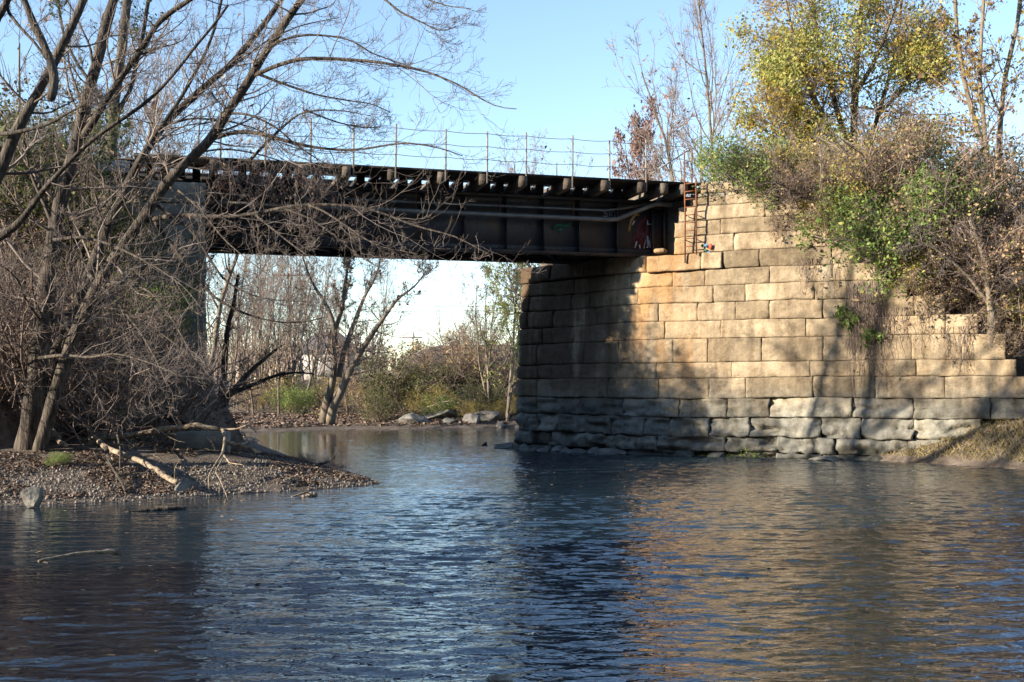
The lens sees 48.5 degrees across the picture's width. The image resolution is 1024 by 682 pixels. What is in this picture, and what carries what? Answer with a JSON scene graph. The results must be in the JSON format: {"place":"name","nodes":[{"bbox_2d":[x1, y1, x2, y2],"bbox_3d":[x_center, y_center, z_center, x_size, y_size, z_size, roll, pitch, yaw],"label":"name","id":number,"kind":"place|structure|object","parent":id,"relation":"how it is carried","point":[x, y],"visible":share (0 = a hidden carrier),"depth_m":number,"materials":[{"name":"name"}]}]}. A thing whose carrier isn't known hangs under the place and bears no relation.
{"place":"outdoors","nodes":[
{"label":"outdoors","id":0,"kind":"place"},
{"bbox_2d":[0,427,1023,681],"bbox_3d":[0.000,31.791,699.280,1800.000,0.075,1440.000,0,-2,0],"label":"river","id":1,"kind":"structure","parent":0,"point":[572,547],"depth_m":10.52,"materials":[{"name":"blue liquid"}]},
{"bbox_2d":[0,167,1023,504],"bbox_3d":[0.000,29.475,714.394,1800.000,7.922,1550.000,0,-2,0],"label":"ground","id":2,"kind":"structure","parent":0,"point":[10,417],"depth_m":23.34,"materials":[{"name":"soil"}]},
{"bbox_2d":[0,0,91,134],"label":"bare tree","id":3,"kind":"object","parent":2,"relation":"on","point":[5,89],"visible":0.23,"depth_m":36.06,"materials":[{"name":"brown plant"}]},
{"bbox_2d":[0,93,135,248],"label":"green shrub","id":4,"kind":"object","parent":2,"relation":"on","point":[5,201],"visible":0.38,"depth_m":23.28,"materials":[{"name":"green plant"}]},
{"bbox_2d":[0,253,151,406],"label":"bare shrub","id":5,"kind":"object","parent":2,"relation":"on","point":[21,346],"visible":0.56,"depth_m":20.86,"materials":[{"name":"brown plant"}]},
{"bbox_2d":[0,73,154,207],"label":"green shrub","id":6,"kind":"object","parent":2,"relation":"on","point":[37,150],"visible":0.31,"depth_m":24.35,"materials":[{"name":"green plant"}]},
{"bbox_2d":[0,219,165,342],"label":"bare shrub","id":7,"kind":"object","parent":2,"relation":"on","point":[24,274],"visible":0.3,"depth_m":21.85,"materials":[{"name":"brown plant"}]},
{"bbox_2d":[0,157,180,265],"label":"brown shrub","id":8,"kind":"object","parent":2,"relation":"on","point":[121,212],"visible":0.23,"depth_m":23.96,"materials":[{"name":"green plant"}]},
{"bbox_2d":[15,22,172,157],"bbox_3d":[-16.492,-3.837,37.817,10.107,13.975,6.605,1,-3,-18],"label":"bare tree","id":9,"kind":"object","parent":2,"relation":"on","point":[149,110],"visible":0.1,"depth_m":38.29,"materials":[{"name":"brown plant"}]},
{"bbox_2d":[0,325,189,445],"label":"bare shrub","id":10,"kind":"object","parent":2,"relation":"on","point":[100,408],"visible":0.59,"depth_m":21.16,"materials":[{"name":"brown plant"}]},
{"bbox_2d":[0,254,190,405],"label":"bare shrub","id":11,"kind":"object","parent":2,"relation":"on","point":[15,361],"visible":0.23,"depth_m":21.44,"materials":[{"name":"brown plant"}]},
{"bbox_2d":[0,231,206,393],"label":"bare shrub","id":12,"kind":"object","parent":2,"relation":"on","point":[125,320],"visible":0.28,"depth_m":21.97,"materials":[{"name":"brown plant"}]},
{"bbox_2d":[43,0,171,156],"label":"bare tree","id":13,"kind":"object","parent":2,"relation":"on","point":[117,105],"visible":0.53,"depth_m":34.04,"materials":[{"name":"brown plant"}]},
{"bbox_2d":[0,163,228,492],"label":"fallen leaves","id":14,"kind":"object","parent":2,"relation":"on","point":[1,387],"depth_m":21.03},
{"bbox_2d":[0,0,249,241],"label":"bare tree","id":15,"kind":"object","parent":2,"relation":"on","point":[14,134],"visible":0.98,"depth_m":18.31,"materials":[{"name":"brown plant"}]},
{"bbox_2d":[0,0,74,100],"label":"bare branch","id":16,"kind":"object","parent":15,"relation":"hanging from","point":[48,57],"visible":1,"depth_m":17.27,"materials":[{"name":"brown plant"}]},
{"bbox_2d":[15,178,234,306],"bbox_3d":[-8.664,-2.133,24.549,3.747,2.835,5.238,-1,-3,19],"label":"green shrub","id":17,"kind":"object","parent":2,"relation":"on","point":[121,230],"visible":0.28,"depth_m":24.02,"materials":[{"name":"green plant"}]},
{"bbox_2d":[36,18,215,172],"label":"bare tree","id":18,"kind":"object","parent":2,"relation":"on","point":[155,87],"visible":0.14,"depth_m":45.66,"materials":[{"name":"brown plant"}]},
{"bbox_2d":[92,436,183,484],"bbox_3d":[-6.322,2.038,19.430,1.038,0.713,3.970,1,-3,-29],"label":"fallen log","id":19,"kind":"object","parent":2,"relation":"on","point":[145,463],"visible":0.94,"depth_m":19.46,"materials":[{"name":"brown wood"}]},
{"bbox_2d":[80,263,203,359],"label":"green shrub","id":20,"kind":"object","parent":2,"relation":"on","point":[171,310],"visible":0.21,"depth_m":24.27,"materials":[{"name":"green plant"}]},
{"bbox_2d":[0,305,287,443],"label":"bare shrub","id":21,"kind":"object","parent":2,"relation":"on","point":[179,414],"visible":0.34,"depth_m":22.44,"materials":[{"name":"brown plant"}]},
{"bbox_2d":[85,41,207,171],"bbox_3d":[-13.185,-3.291,37.764,6.628,12.849,6.007,-1,-3,12],"label":"bare tree","id":22,"kind":"object","parent":2,"relation":"on","point":[152,120],"visible":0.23,"depth_m":37.27,"materials":[{"name":"brown plant"}]},
{"bbox_2d":[49,50,251,312],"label":"bare tree","id":23,"kind":"object","parent":2,"relation":"on","point":[194,147],"visible":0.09,"depth_m":40.34,"materials":[{"name":"brown plant"}]},
{"bbox_2d":[97,178,207,374],"bbox_3d":[-9.959,-0.240,27.119,5.404,6.812,3.929,1,-3,-16],"label":"stone abutment","id":24,"kind":"object","parent":2,"relation":"on","point":[186,188],"visible":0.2,"depth_m":26.16,"materials":[{"name":"stone"}]},
{"bbox_2d":[83,422,258,501],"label":"fallen branch","id":25,"kind":"object","parent":2,"relation":"on","point":[161,429],"visible":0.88,"depth_m":20.96,"materials":[{"name":"brown wood"}]},
{"bbox_2d":[74,344,277,442],"bbox_3d":[-7.182,1.167,23.748,4.885,3.232,4.093,2,-3,-36],"label":"bare shrub","id":26,"kind":"object","parent":2,"relation":"on","point":[206,419],"visible":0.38,"depth_m":23.51,"materials":[{"name":"brown plant"}]},
{"bbox_2d":[0,178,368,499],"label":"fallen leaves","id":27,"kind":"object","parent":2,"relation":"on","point":[233,452],"depth_m":19.86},
{"bbox_2d":[0,452,380,504],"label":"pebbles","id":28,"kind":"object","parent":2,"relation":"on","point":[91,485],"visible":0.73,"depth_m":19.07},
{"bbox_2d":[173,431,230,453],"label":"concrete block","id":29,"kind":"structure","parent":2,"relation":"on","point":[195,439],"depth_m":21.58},
{"bbox_2d":[125,97,309,379],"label":"bare tree","id":30,"kind":"object","parent":2,"relation":"on","point":[219,307],"visible":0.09,"depth_m":43.83,"materials":[{"name":"brown plant"}]},
{"bbox_2d":[209,254,272,413],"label":"bare tree","id":31,"kind":"object","parent":2,"relation":"on","point":[243,353],"visible":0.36,"depth_m":58.87,"materials":[{"name":"brown plant"}]},
{"bbox_2d":[206,254,276,409],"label":"bare tree","id":32,"kind":"object","parent":2,"relation":"on","point":[240,354],"visible":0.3,"depth_m":64.70,"materials":[{"name":"brown plant"}]},
{"bbox_2d":[207,254,277,403],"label":"bare tree","id":33,"kind":"object","parent":2,"relation":"on","point":[237,333],"visible":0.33,"depth_m":58.03,"materials":[{"name":"brown plant"}]},
{"bbox_2d":[218,369,301,412],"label":"brown shrub","id":34,"kind":"object","parent":2,"relation":"on","point":[254,398],"visible":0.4,"depth_m":61.93,"materials":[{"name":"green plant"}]},
{"bbox_2d":[206,271,328,408],"bbox_3d":[-7.008,0.189,29.122,5.015,4.091,2.392,0,-2,0],"label":"bare tree","id":35,"kind":"object","parent":2,"relation":"on","point":[227,335],"visible":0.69,"depth_m":29.47,"materials":[{"name":"brown plant"}]},
{"bbox_2d":[230,255,308,408],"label":"bare tree","id":36,"kind":"object","parent":2,"relation":"on","point":[269,302],"visible":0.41,"depth_m":65.39,"materials":[{"name":"brown plant"}]},
{"bbox_2d":[0,0,545,451],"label":"bare tree","id":37,"kind":"object","parent":2,"relation":"on","point":[39,412],"visible":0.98,"depth_m":19.66,"materials":[{"name":"brown plant"}]},
{"bbox_2d":[245,255,300,413],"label":"bare tree","id":38,"kind":"object","parent":2,"relation":"on","point":[277,354],"visible":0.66,"depth_m":61.68,"materials":[{"name":"brown plant"}]},
{"bbox_2d":[261,385,316,413],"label":"green shrub","id":39,"kind":"object","parent":2,"relation":"on","point":[296,399],"visible":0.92,"depth_m":60.74,"materials":[{"name":"green plant"}]},
{"bbox_2d":[206,312,389,385],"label":"undergrowth","id":40,"kind":"object","parent":2,"relation":"on","point":[289,362],"visible":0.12,"depth_m":69.11,"materials":[{"name":"brown plant"}]},
{"bbox_2d":[261,255,334,387],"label":"bare tree","id":41,"kind":"object","parent":2,"relation":"on","point":[293,320],"visible":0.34,"depth_m":67.99,"materials":[{"name":"brown plant"}]},
{"bbox_2d":[275,257,340,388],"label":"bare tree","id":42,"kind":"object","parent":2,"relation":"on","point":[311,350],"visible":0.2,"depth_m":69.69,"materials":[{"name":"brown plant"}]},
{"bbox_2d":[282,257,346,412],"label":"bare tree","id":43,"kind":"object","parent":2,"relation":"on","point":[329,264],"visible":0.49,"depth_m":63.37,"materials":[{"name":"brown plant"}]},
{"bbox_2d":[319,270,365,414],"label":"bare tree","id":44,"kind":"object","parent":2,"relation":"on","point":[340,342],"visible":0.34,"depth_m":56.77,"materials":[{"name":"brown plant"}]},
{"bbox_2d":[279,256,439,423],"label":"bare tree","id":45,"kind":"object","parent":2,"relation":"on","point":[329,407],"visible":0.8,"depth_m":47.19,"materials":[{"name":"brown plant"}]},
{"bbox_2d":[307,363,415,415],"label":"brown shrub","id":46,"kind":"object","parent":2,"relation":"on","point":[355,384],"visible":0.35,"depth_m":56.73,"materials":[{"name":"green plant"}]},
{"bbox_2d":[232,363,519,436],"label":"fallen leaves","id":47,"kind":"object","parent":2,"relation":"on","point":[279,417],"visible":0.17,"depth_m":52.40,"materials":[{"name":"brown plant"}]},
{"bbox_2d":[348,386,416,420],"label":"green shrub","id":48,"kind":"object","parent":2,"relation":"on","point":[380,408],"visible":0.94,"depth_m":52.34,"materials":[{"name":"green plant"}]},
{"bbox_2d":[359,260,416,375],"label":"bare tree","id":49,"kind":"object","parent":2,"relation":"on","point":[388,281],"visible":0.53,"depth_m":64.06,"materials":[{"name":"brown plant"}]},
{"bbox_2d":[365,324,460,388],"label":"bare shrub","id":50,"kind":"object","parent":2,"relation":"on","point":[400,360],"visible":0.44,"depth_m":57.90,"materials":[{"name":"brown plant"}]},
{"bbox_2d":[348,338,478,417],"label":"green shrub","id":51,"kind":"object","parent":2,"relation":"on","point":[387,380],"visible":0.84,"depth_m":55.12,"materials":[{"name":"green plant"}]},
{"bbox_2d":[396,330,484,388],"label":"brown shrub","id":52,"kind":"object","parent":2,"relation":"on","point":[448,359],"visible":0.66,"depth_m":56.88,"materials":[{"name":"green plant"}]},
{"bbox_2d":[401,302,515,366],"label":"bare shrub","id":53,"kind":"object","parent":2,"relation":"on","point":[449,337],"visible":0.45,"depth_m":59.29,"materials":[{"name":"brown plant"}]},
{"bbox_2d":[418,320,514,380],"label":"brown shrub","id":54,"kind":"object","parent":2,"relation":"on","point":[464,347],"visible":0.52,"depth_m":57.34,"materials":[{"name":"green plant"}]},
{"bbox_2d":[442,269,518,409],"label":"bare tree","id":55,"kind":"object","parent":2,"relation":"on","point":[487,366],"visible":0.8,"depth_m":54.00,"materials":[{"name":"green plant"}]},
{"bbox_2d":[448,370,518,412],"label":"green shrub","id":56,"kind":"object","parent":2,"relation":"on","point":[493,395],"visible":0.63,"depth_m":54.10,"materials":[{"name":"green plant"}]},
{"bbox_2d":[450,333,518,395],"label":"brown shrub","id":57,"kind":"object","parent":2,"relation":"on","point":[506,372],"visible":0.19,"depth_m":56.90,"materials":[{"name":"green plant"}]},
{"bbox_2d":[470,262,539,421],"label":"yellowing tree","id":58,"kind":"object","parent":2,"relation":"on","point":[507,313],"visible":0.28,"depth_m":52.44,"materials":[{"name":"green plant"}]},
{"bbox_2d":[473,129,546,308],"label":"bare tree","id":59,"kind":"object","parent":2,"relation":"on","point":[528,264],"visible":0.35,"depth_m":48.55,"materials":[{"name":"brown plant"}]},
{"bbox_2d":[503,119,682,287],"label":"bare tree","id":60,"kind":"object","parent":2,"relation":"on","point":[542,154],"visible":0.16,"depth_m":51.18,"materials":[{"name":"brown plant"}]},
{"bbox_2d":[606,91,665,179],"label":"russet tree","id":61,"kind":"object","parent":2,"relation":"on","point":[636,147],"visible":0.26,"depth_m":45.60,"materials":[{"name":"brown plant"}]},
{"bbox_2d":[602,17,765,196],"bbox_3d":[6.522,-4.867,41.253,5.714,12.294,8.947,-1,-3,21],"label":"bare tree","id":62,"kind":"object","parent":2,"relation":"on","point":[668,147],"visible":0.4,"depth_m":39.72,"materials":[{"name":"brown plant"}]},
{"bbox_2d":[651,0,774,182],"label":"bare tree","id":63,"kind":"object","parent":2,"relation":"on","point":[707,82],"visible":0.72,"depth_m":38.52,"materials":[{"name":"brown plant"}]},
{"bbox_2d":[514,179,1023,460],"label":"stone abutment","id":64,"kind":"object","parent":2,"relation":"on","point":[727,337],"visible":0.9,"depth_m":29.03,"materials":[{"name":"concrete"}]},
{"bbox_2d":[80,111,700,263],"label":"railway bridge","id":65,"kind":"structure","parent":64,"relation":"on","point":[558,220],"depth_m":29.15,"materials":[{"name":"metal"}]},
{"bbox_2d":[203,155,349,235],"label":"hanging vine","id":66,"kind":"object","parent":65,"relation":"hanging from","point":[262,182],"visible":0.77,"depth_m":26.73,"materials":[{"name":"brown plant"}]},
{"bbox_2d":[687,125,804,214],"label":"green shrub","id":67,"kind":"object","parent":64,"relation":"on","point":[717,169],"visible":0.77,"depth_m":28.98,"materials":[{"name":"green plant"}]},
{"bbox_2d":[685,137,841,199],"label":"green shrub","id":68,"kind":"object","parent":64,"relation":"on","point":[744,163],"visible":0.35,"depth_m":29.03,"materials":[{"name":"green plant"}]},
{"bbox_2d":[736,141,866,225],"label":"bare shrub","id":69,"kind":"object","parent":64,"relation":"on","point":[776,161],"visible":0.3,"depth_m":28.59,"materials":[{"name":"brown plant"}]},
{"bbox_2d":[765,149,902,221],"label":"brown shrub","id":70,"kind":"object","parent":64,"relation":"on","point":[830,159],"visible":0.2,"depth_m":28.32,"materials":[{"name":"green plant"}]},
{"bbox_2d":[825,281,896,408],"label":"hanging vine","id":71,"kind":"object","parent":64,"relation":"hanging from","point":[867,325],"visible":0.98,"depth_m":27.63,"materials":[{"name":"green plant"}]},
{"bbox_2d":[869,306,933,374],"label":"hanging vine","id":72,"kind":"object","parent":64,"relation":"hanging from","point":[906,323],"visible":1,"depth_m":27.30,"materials":[{"name":"brown plant"}]},
{"bbox_2d":[876,245,957,300],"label":"bramble","id":73,"kind":"object","parent":64,"relation":"on","point":[912,287],"visible":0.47,"depth_m":27.25,"materials":[{"name":"brown plant"}]},
{"bbox_2d":[892,172,1023,347],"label":"bare tree","id":74,"kind":"object","parent":64,"relation":"on","point":[989,288],"visible":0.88,"depth_m":26.50,"materials":[{"name":"brown plant"}]},
{"bbox_2d":[909,266,1012,324],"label":"bramble","id":75,"kind":"object","parent":64,"relation":"on","point":[948,299],"visible":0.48,"depth_m":27.03,"materials":[{"name":"brown plant"}]},
{"bbox_2d":[965,317,1023,362],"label":"bramble","id":76,"kind":"object","parent":64,"relation":"on","point":[1008,340],"visible":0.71,"depth_m":26.44,"materials":[{"name":"brown plant"}]},
{"bbox_2d":[710,126,847,187],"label":"brown shrub","id":77,"kind":"object","parent":2,"relation":"on","point":[792,136],"visible":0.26,"depth_m":29.45,"materials":[{"name":"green plant"}]},
{"bbox_2d":[718,136,855,199],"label":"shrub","id":78,"kind":"object","parent":2,"relation":"on","point":[786,153],"visible":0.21,"depth_m":28.91,"materials":[{"name":"green plant"}]},
{"bbox_2d":[764,155,899,225],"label":"yellow shrub","id":79,"kind":"object","parent":2,"relation":"on","point":[854,186],"visible":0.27,"depth_m":28.05,"materials":[{"name":"green plant"}]},
{"bbox_2d":[752,136,913,226],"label":"bare shrub","id":80,"kind":"object","parent":2,"relation":"on","point":[791,198],"visible":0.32,"depth_m":28.09,"materials":[{"name":"brown plant"}]},
{"bbox_2d":[744,83,959,189],"bbox_3d":[9.050,-4.764,30.211,5.388,4.236,6.456,-2,-3,35],"label":"bare shrub","id":81,"kind":"object","parent":2,"relation":"on","point":[862,123],"visible":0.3,"depth_m":29.17,"materials":[{"name":"brown plant"}]},
{"bbox_2d":[785,118,938,221],"bbox_3d":[8.642,-4.212,30.104,4.542,2.849,4.366,1,-5,-35],"label":"yellow shrub","id":82,"kind":"object","parent":2,"relation":"on","point":[868,144],"visible":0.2,"depth_m":28.52,"materials":[{"name":"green plant"}]},
{"bbox_2d":[715,0,1016,178],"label":"leafy tree","id":83,"kind":"object","parent":2,"relation":"on","point":[784,79],"visible":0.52,"depth_m":32.69,"materials":[{"name":"yellow plant"}]},
{"bbox_2d":[812,181,931,283],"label":"green shrub","id":84,"kind":"object","parent":2,"relation":"on","point":[854,215],"visible":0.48,"depth_m":27.30,"materials":[{"name":"green plant"}]},
{"bbox_2d":[798,122,973,214],"bbox_3d":[9.502,-4.083,29.947,4.889,3.310,5.815,-2,-6,37],"label":"brown shrub","id":85,"kind":"object","parent":2,"relation":"on","point":[870,155],"visible":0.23,"depth_m":28.35,"materials":[{"name":"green plant"}]},
{"bbox_2d":[788,165,993,302],"bbox_3d":[9.139,-2.526,28.142,4.463,3.494,3.972,0,-2,-8],"label":"green shrub","id":86,"kind":"object","parent":2,"relation":"on","point":[869,244],"visible":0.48,"depth_m":27.11,"materials":[{"name":"green plant"}]},
{"bbox_2d":[771,114,1023,244],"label":"brown shrub","id":87,"kind":"object","parent":2,"relation":"on","point":[915,146],"visible":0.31,"depth_m":28.05,"materials":[{"name":"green plant"}]},
{"bbox_2d":[816,152,997,270],"bbox_3d":[10.086,-2.638,28.729,4.210,3.637,4.757,-1,-3,31],"label":"green shrub","id":88,"kind":"object","parent":2,"relation":"on","point":[944,210],"visible":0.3,"depth_m":27.08,"materials":[{"name":"green plant"}]},
{"bbox_2d":[807,104,1020,210],"bbox_3d":[9.794,-4.268,29.623,5.424,4.244,6.455,1,-3,-12],"label":"bare shrub","id":89,"kind":"object","parent":2,"relation":"on","point":[966,137],"visible":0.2,"depth_m":28.46,"materials":[{"name":"brown plant"}]},
{"bbox_2d":[846,138,1023,265],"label":"brown shrub","id":90,"kind":"object","parent":2,"relation":"on","point":[990,179],"visible":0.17,"depth_m":27.41,"materials":[{"name":"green plant"}]},
{"bbox_2d":[856,120,1023,237],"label":"green shrub","id":91,"kind":"object","parent":2,"relation":"on","point":[979,161],"visible":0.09,"depth_m":28.00,"materials":[{"name":"green plant"}]},
{"bbox_2d":[857,145,1023,292],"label":"bare shrub","id":92,"kind":"object","parent":2,"relation":"on","point":[945,185],"visible":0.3,"depth_m":26.88,"materials":[{"name":"brown plant"}]},
{"bbox_2d":[884,187,1011,289],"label":"brown shrub","id":93,"kind":"object","parent":2,"relation":"on","point":[914,277],"visible":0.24,"depth_m":26.72,"materials":[{"name":"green plant"}]},
{"bbox_2d":[878,227,1023,299],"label":"brown shrub","id":94,"kind":"object","parent":2,"relation":"on","point":[950,267],"visible":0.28,"depth_m":26.90,"materials":[{"name":"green plant"}]},
{"bbox_2d":[881,410,1023,462],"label":"dry grass","id":95,"kind":"structure","parent":2,"relation":"on","point":[993,447],"depth_m":26.01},
{"bbox_2d":[882,202,1023,317],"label":"bare shrub","id":96,"kind":"object","parent":2,"relation":"on","point":[967,282],"visible":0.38,"depth_m":26.98,"materials":[{"name":"brown plant"}]},
{"bbox_2d":[889,211,1023,334],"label":"brown shrub","id":97,"kind":"object","parent":2,"relation":"on","point":[1020,244],"visible":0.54,"depth_m":26.02,"materials":[{"name":"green plant"}]},
{"bbox_2d":[889,119,1023,225],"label":"green shrub","id":98,"kind":"object","parent":2,"relation":"on","point":[957,151],"visible":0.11,"depth_m":28.84,"materials":[{"name":"green plant"}]},
{"bbox_2d":[890,124,1023,262],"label":"brown shrub","id":99,"kind":"object","parent":2,"relation":"on","point":[1012,140],"visible":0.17,"depth_m":28.33,"materials":[{"name":"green plant"}]},
{"bbox_2d":[905,0,1023,202],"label":"bare tree","id":100,"kind":"object","parent":2,"relation":"on","point":[981,67],"visible":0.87,"depth_m":31.25,"materials":[{"name":"brown plant"}]},
{"bbox_2d":[908,213,1023,331],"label":"bare shrub","id":101,"kind":"object","parent":2,"relation":"on","point":[967,255],"visible":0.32,"depth_m":26.61,"materials":[{"name":"brown plant"}]},
{"bbox_2d":[929,170,1023,306],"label":"brown shrub","id":102,"kind":"object","parent":2,"relation":"on","point":[1001,221],"visible":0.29,"depth_m":26.91,"materials":[{"name":"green plant"}]},
{"bbox_2d":[956,263,1023,330],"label":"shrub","id":103,"kind":"object","parent":2,"relation":"on","point":[1018,309],"visible":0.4,"depth_m":26.73,"materials":[{"name":"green plant"}]},
{"bbox_2d":[0,0,1023,379],"label":"sky","id":104,"kind":"structure","parent":0,"point":[558,62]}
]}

